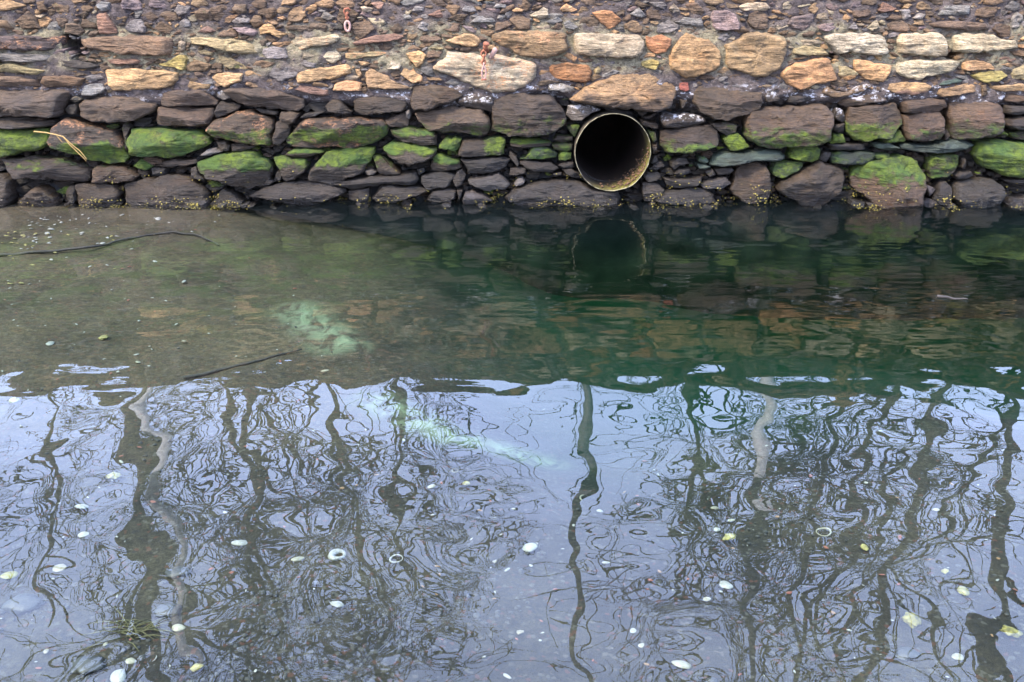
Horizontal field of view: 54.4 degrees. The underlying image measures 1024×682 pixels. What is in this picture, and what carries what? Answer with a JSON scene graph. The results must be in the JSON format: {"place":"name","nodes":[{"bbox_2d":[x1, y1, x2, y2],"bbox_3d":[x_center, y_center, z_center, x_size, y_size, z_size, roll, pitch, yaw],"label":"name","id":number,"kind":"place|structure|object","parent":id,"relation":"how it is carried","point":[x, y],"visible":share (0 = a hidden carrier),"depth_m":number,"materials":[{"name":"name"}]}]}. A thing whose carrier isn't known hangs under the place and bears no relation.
{"place":"outdoors","nodes":[
{"label":"outdoors","id":0,"kind":"place"},
{"bbox_2d":[0,202,1023,681],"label":"seabed","id":1,"kind":"structure","parent":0,"point":[594,404],"depth_m":4.20,"materials":[{"name":"silty mud"},{"name":"scattered pebbles"},{"name":"shells"}]},
{"bbox_2d":[0,571,18,578],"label":"clam shell","id":2,"kind":"object","parent":1,"relation":"on","point":[10,575],"visible":1,"depth_m":3.35},
{"bbox_2d":[9,397,19,402],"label":"clam shell","id":3,"kind":"object","parent":1,"relation":"on","point":[13,399],"visible":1,"depth_m":4.75},
{"bbox_2d":[1,593,45,615],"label":"cobble","id":4,"kind":"object","parent":1,"relation":"on","point":[19,604],"visible":1,"depth_m":3.18,"materials":[{"name":"grey stone"}]},
{"bbox_2d":[46,341,54,345],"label":"clam shell","id":5,"kind":"object","parent":1,"relation":"on","point":[49,343],"visible":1,"depth_m":5.47},
{"bbox_2d":[52,564,66,571],"bbox_3d":[-1.548,0.774,3.401,0.053,0.010,0.042,-5,33,7],"label":"clam shell","id":6,"kind":"object","parent":1,"relation":"on","point":[59,567],"visible":1,"depth_m":3.40},
{"bbox_2d":[75,504,88,508],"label":"clam shell","id":7,"kind":"object","parent":1,"relation":"on","point":[81,506],"visible":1,"depth_m":3.79},
{"bbox_2d":[78,531,88,536],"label":"clam shell","id":8,"kind":"object","parent":1,"relation":"on","point":[82,534],"visible":1,"depth_m":3.60},
{"bbox_2d":[69,655,106,674],"bbox_3d":[-1.246,0.952,2.919,0.100,0.038,0.087,-13,24,-31],"label":"cobble","id":9,"kind":"object","parent":1,"relation":"on","point":[83,665],"visible":1,"depth_m":2.90,"materials":[{"name":"grey stone"}]},
{"bbox_2d":[98,335,108,339],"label":"algae shell","id":10,"kind":"object","parent":1,"relation":"on","point":[102,337],"visible":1,"depth_m":5.54},
{"bbox_2d":[0,231,218,255],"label":"sunken stick","id":11,"kind":"object","parent":1,"relation":"on","point":[59,250],"visible":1,"depth_m":6.97,"materials":[{"name":"brown wood"}]},
{"bbox_2d":[106,472,120,478],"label":"algae shell","id":12,"kind":"object","parent":1,"relation":"on","point":[113,475],"visible":1,"depth_m":4.01},
{"bbox_2d":[110,669,125,681],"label":"clam shell","id":13,"kind":"object","parent":1,"relation":"on","point":[119,675],"visible":1,"depth_m":2.87},
{"bbox_2d":[83,606,178,650],"bbox_3d":[-1.168,0.891,3.066,0.303,0.032,0.213,0,20,0],"label":"weed tuft","id":14,"kind":"object","parent":1,"relation":"on","point":[138,631],"visible":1,"depth_m":3.08,"materials":[{"name":"green plant"}]},
{"bbox_2d":[125,658,136,663],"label":"clam shell","id":15,"kind":"object","parent":1,"relation":"on","point":[130,661],"visible":1,"depth_m":2.94},
{"bbox_2d":[152,602,180,617],"bbox_3d":[-1.101,0.860,3.175,0.088,0.034,0.078,0,20,0],"label":"cobble","id":16,"kind":"object","parent":1,"relation":"on","point":[165,609],"visible":0.96,"depth_m":3.16,"materials":[{"name":"grey stone"}]},
{"bbox_2d":[165,566,190,578],"bbox_3d":[-1.131,0.786,3.377,0.089,0.032,0.063,-7,21,-18],"label":"cobble","id":17,"kind":"object","parent":1,"relation":"on","point":[177,572],"visible":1,"depth_m":3.36,"materials":[{"name":"grey stone"}]},
{"bbox_2d":[172,624,185,630],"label":"clam shell","id":18,"kind":"object","parent":1,"relation":"on","point":[177,627],"visible":1,"depth_m":3.08},
{"bbox_2d":[190,663,203,671],"bbox_3d":[-0.920,0.952,2.905,0.044,0.011,0.033,0,33,29],"label":"algae shell","id":19,"kind":"object","parent":1,"relation":"on","point":[195,667],"visible":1,"depth_m":2.90},
{"bbox_2d":[231,540,247,545],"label":"clam shell","id":20,"kind":"object","parent":1,"relation":"on","point":[240,542],"visible":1,"depth_m":3.54},
{"bbox_2d":[183,349,301,378],"bbox_3d":[-1.391,0.117,5.202,0.663,0.022,0.035,-15,25,-36],"label":"sunken stick","id":21,"kind":"object","parent":1,"relation":"on","point":[211,371],"visible":1,"depth_m":5.13,"materials":[{"name":"brown wood"}]},
{"bbox_2d":[291,556,303,561],"bbox_3d":[-0.739,0.755,3.458,0.059,0.008,0.022,-1,24,-38],"label":"shell sliver","id":22,"kind":"object","parent":1,"relation":"on","point":[299,558],"visible":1,"depth_m":3.45,"materials":[{"name":"white"}]},
{"bbox_2d":[328,549,345,560],"bbox_3d":[-0.611,0.747,3.471,0.057,0.026,0.069,19,23,34],"label":"holed shell","id":23,"kind":"object","parent":1,"relation":"on","point":[332,554],"visible":1,"depth_m":3.46},
{"bbox_2d":[330,601,343,606],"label":"clam shell","id":24,"kind":"object","parent":1,"relation":"on","point":[337,603],"visible":1,"depth_m":3.20},
{"bbox_2d":[389,554,402,562],"bbox_3d":[-0.403,0.755,3.453,0.050,0.008,0.043,-1,29,18],"label":"shell ring","id":25,"kind":"object","parent":1,"relation":"on","point":[396,561],"visible":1,"depth_m":3.45,"materials":[{"name":"white"}]},
{"bbox_2d":[464,590,470,597],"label":"mussel shell","id":26,"kind":"object","parent":1,"relation":"on","point":[467,594],"visible":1,"depth_m":3.25},
{"bbox_2d":[0,73,1023,320],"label":"boulder footing","id":27,"kind":"object","parent":1,"relation":"on","point":[812,245],"visible":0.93,"depth_m":7.97,"materials":[{"name":"stone"}]},
{"bbox_2d":[34,131,86,158],"bbox_3d":[-3.498,-1.519,7.719,0.390,0.218,0.018,1,20,3],"label":"dry reed","id":28,"kind":"object","parent":27,"relation":"on","point":[61,136],"visible":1,"depth_m":7.70,"materials":[{"name":"plant"}]},
{"bbox_2d":[0,0,1023,127],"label":"stone wall","id":29,"kind":"structure","parent":27,"relation":"on","point":[823,52],"depth_m":7.70,"materials":[{"name":"brown stone"}]},
{"bbox_2d":[343,7,350,31],"bbox_3d":[-1.262,-2.478,7.674,0.062,0.184,0.122,0,20,0],"label":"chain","id":30,"kind":"object","parent":29,"relation":"attached to","point":[347,18],"visible":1,"depth_m":7.63,"materials":[{"name":"metal"}]},
{"bbox_2d":[480,41,489,80],"bbox_3d":[-0.206,-2.165,7.683,0.070,0.291,0.218,0,20,0],"label":"shackle chain","id":31,"kind":"object","parent":29,"relation":"hanging from","point":[485,50],"visible":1,"depth_m":7.61,"materials":[{"name":"metal"}]},
{"bbox_2d":[489,47,496,58],"bbox_3d":[-0.160,-2.218,7.676,0.060,0.100,0.195,-5,21,-14],"label":"iron bolt","id":32,"kind":"object","parent":29,"relation":"attached to","point":[493,53],"visible":0.94,"depth_m":7.61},
{"bbox_2d":[20,167,1023,211],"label":"rockweed","id":33,"kind":"object","parent":27,"relation":"on","point":[539,202],"visible":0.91,"depth_m":7.96,"materials":[{"name":"plant"}]},
{"bbox_2d":[569,108,650,190],"bbox_3d":[0.793,-1.906,9.001,0.925,0.925,2.522,0,20,0],"label":"drain pipe","id":34,"kind":"object","parent":27,"relation":"attached to","point":[609,149],"visible":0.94,"depth_m":8.81,"materials":[{"name":"black metal"}]},
{"bbox_2d":[522,543,537,551],"bbox_3d":[0.064,0.732,3.545,0.056,0.012,0.043,-12,33,-7],"label":"clam shell","id":35,"kind":"object","parent":1,"relation":"on","point":[528,547],"visible":1,"depth_m":3.54},
{"bbox_2d":[671,660,690,668],"bbox_3d":[0.498,0.947,2.925,0.059,0.011,0.043,10,10,3],"label":"clam shell","id":36,"kind":"object","parent":1,"relation":"on","point":[682,664],"visible":1,"depth_m":2.92},
{"bbox_2d":[719,581,732,588],"bbox_3d":[0.711,0.807,3.309,0.044,0.012,0.059,1,11,-8],"label":"clam shell","id":37,"kind":"object","parent":1,"relation":"on","point":[725,584],"visible":1,"depth_m":3.29},
{"bbox_2d":[722,533,735,539],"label":"algae shell","id":38,"kind":"object","parent":1,"relation":"on","point":[730,536],"visible":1,"depth_m":3.63},
{"bbox_2d":[816,527,831,535],"bbox_3d":[1.138,0.697,3.637,0.058,0.009,0.050,-8,26,-14],"label":"shell ring","id":39,"kind":"object","parent":1,"relation":"on","point":[824,528],"visible":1,"depth_m":3.64,"materials":[{"name":"white"}]},
{"bbox_2d":[860,544,868,550],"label":"clam shell","id":40,"kind":"object","parent":1,"relation":"on","point":[864,547],"visible":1,"depth_m":3.52},
{"bbox_2d":[894,647,920,661],"bbox_3d":[1.178,0.935,2.972,0.080,0.028,0.060,0,20,0],"label":"cobble","id":41,"kind":"object","parent":1,"relation":"on","point":[905,654],"visible":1,"depth_m":2.96,"materials":[{"name":"grey stone"}]},
{"bbox_2d":[902,612,921,628],"bbox_3d":[1.248,0.874,3.110,0.060,0.019,0.067,10,33,16],"label":"algae shell","id":42,"kind":"object","parent":1,"relation":"on","point":[912,620],"visible":1,"depth_m":3.11},
{"bbox_2d":[941,568,948,573],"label":"algae shell","id":43,"kind":"object","parent":1,"relation":"on","point":[944,571],"visible":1,"depth_m":3.37},
{"bbox_2d":[951,653,963,659],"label":"clam shell","id":44,"kind":"object","parent":1,"relation":"on","point":[957,656],"visible":1,"depth_m":2.95},
{"bbox_2d":[957,586,969,595],"bbox_3d":[1.487,0.819,3.276,0.041,0.011,0.049,18,25,16],"label":"clam shell","id":45,"kind":"object","parent":1,"relation":"on","point":[962,590],"visible":1,"depth_m":3.27},
{"bbox_2d":[1000,625,1022,637],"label":"algae shell","id":46,"kind":"object","parent":1,"relation":"on","point":[1010,631],"visible":1,"depth_m":3.05},
{"bbox_2d":[0,326,1023,681],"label":"gravel","id":47,"kind":"structure","parent":0,"point":[498,612],"depth_m":3.19,"materials":[{"name":"gravel"}]},
{"bbox_2d":[937,295,967,299],"bbox_3d":[2.492,-0.245,5.635,0.164,0.025,0.024,5,21,14],"label":"floating twig","id":48,"kind":"object","parent":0,"point":[944,296],"visible":1,"depth_m":5.63,"materials":[{"name":"grey wood"}]}
]}

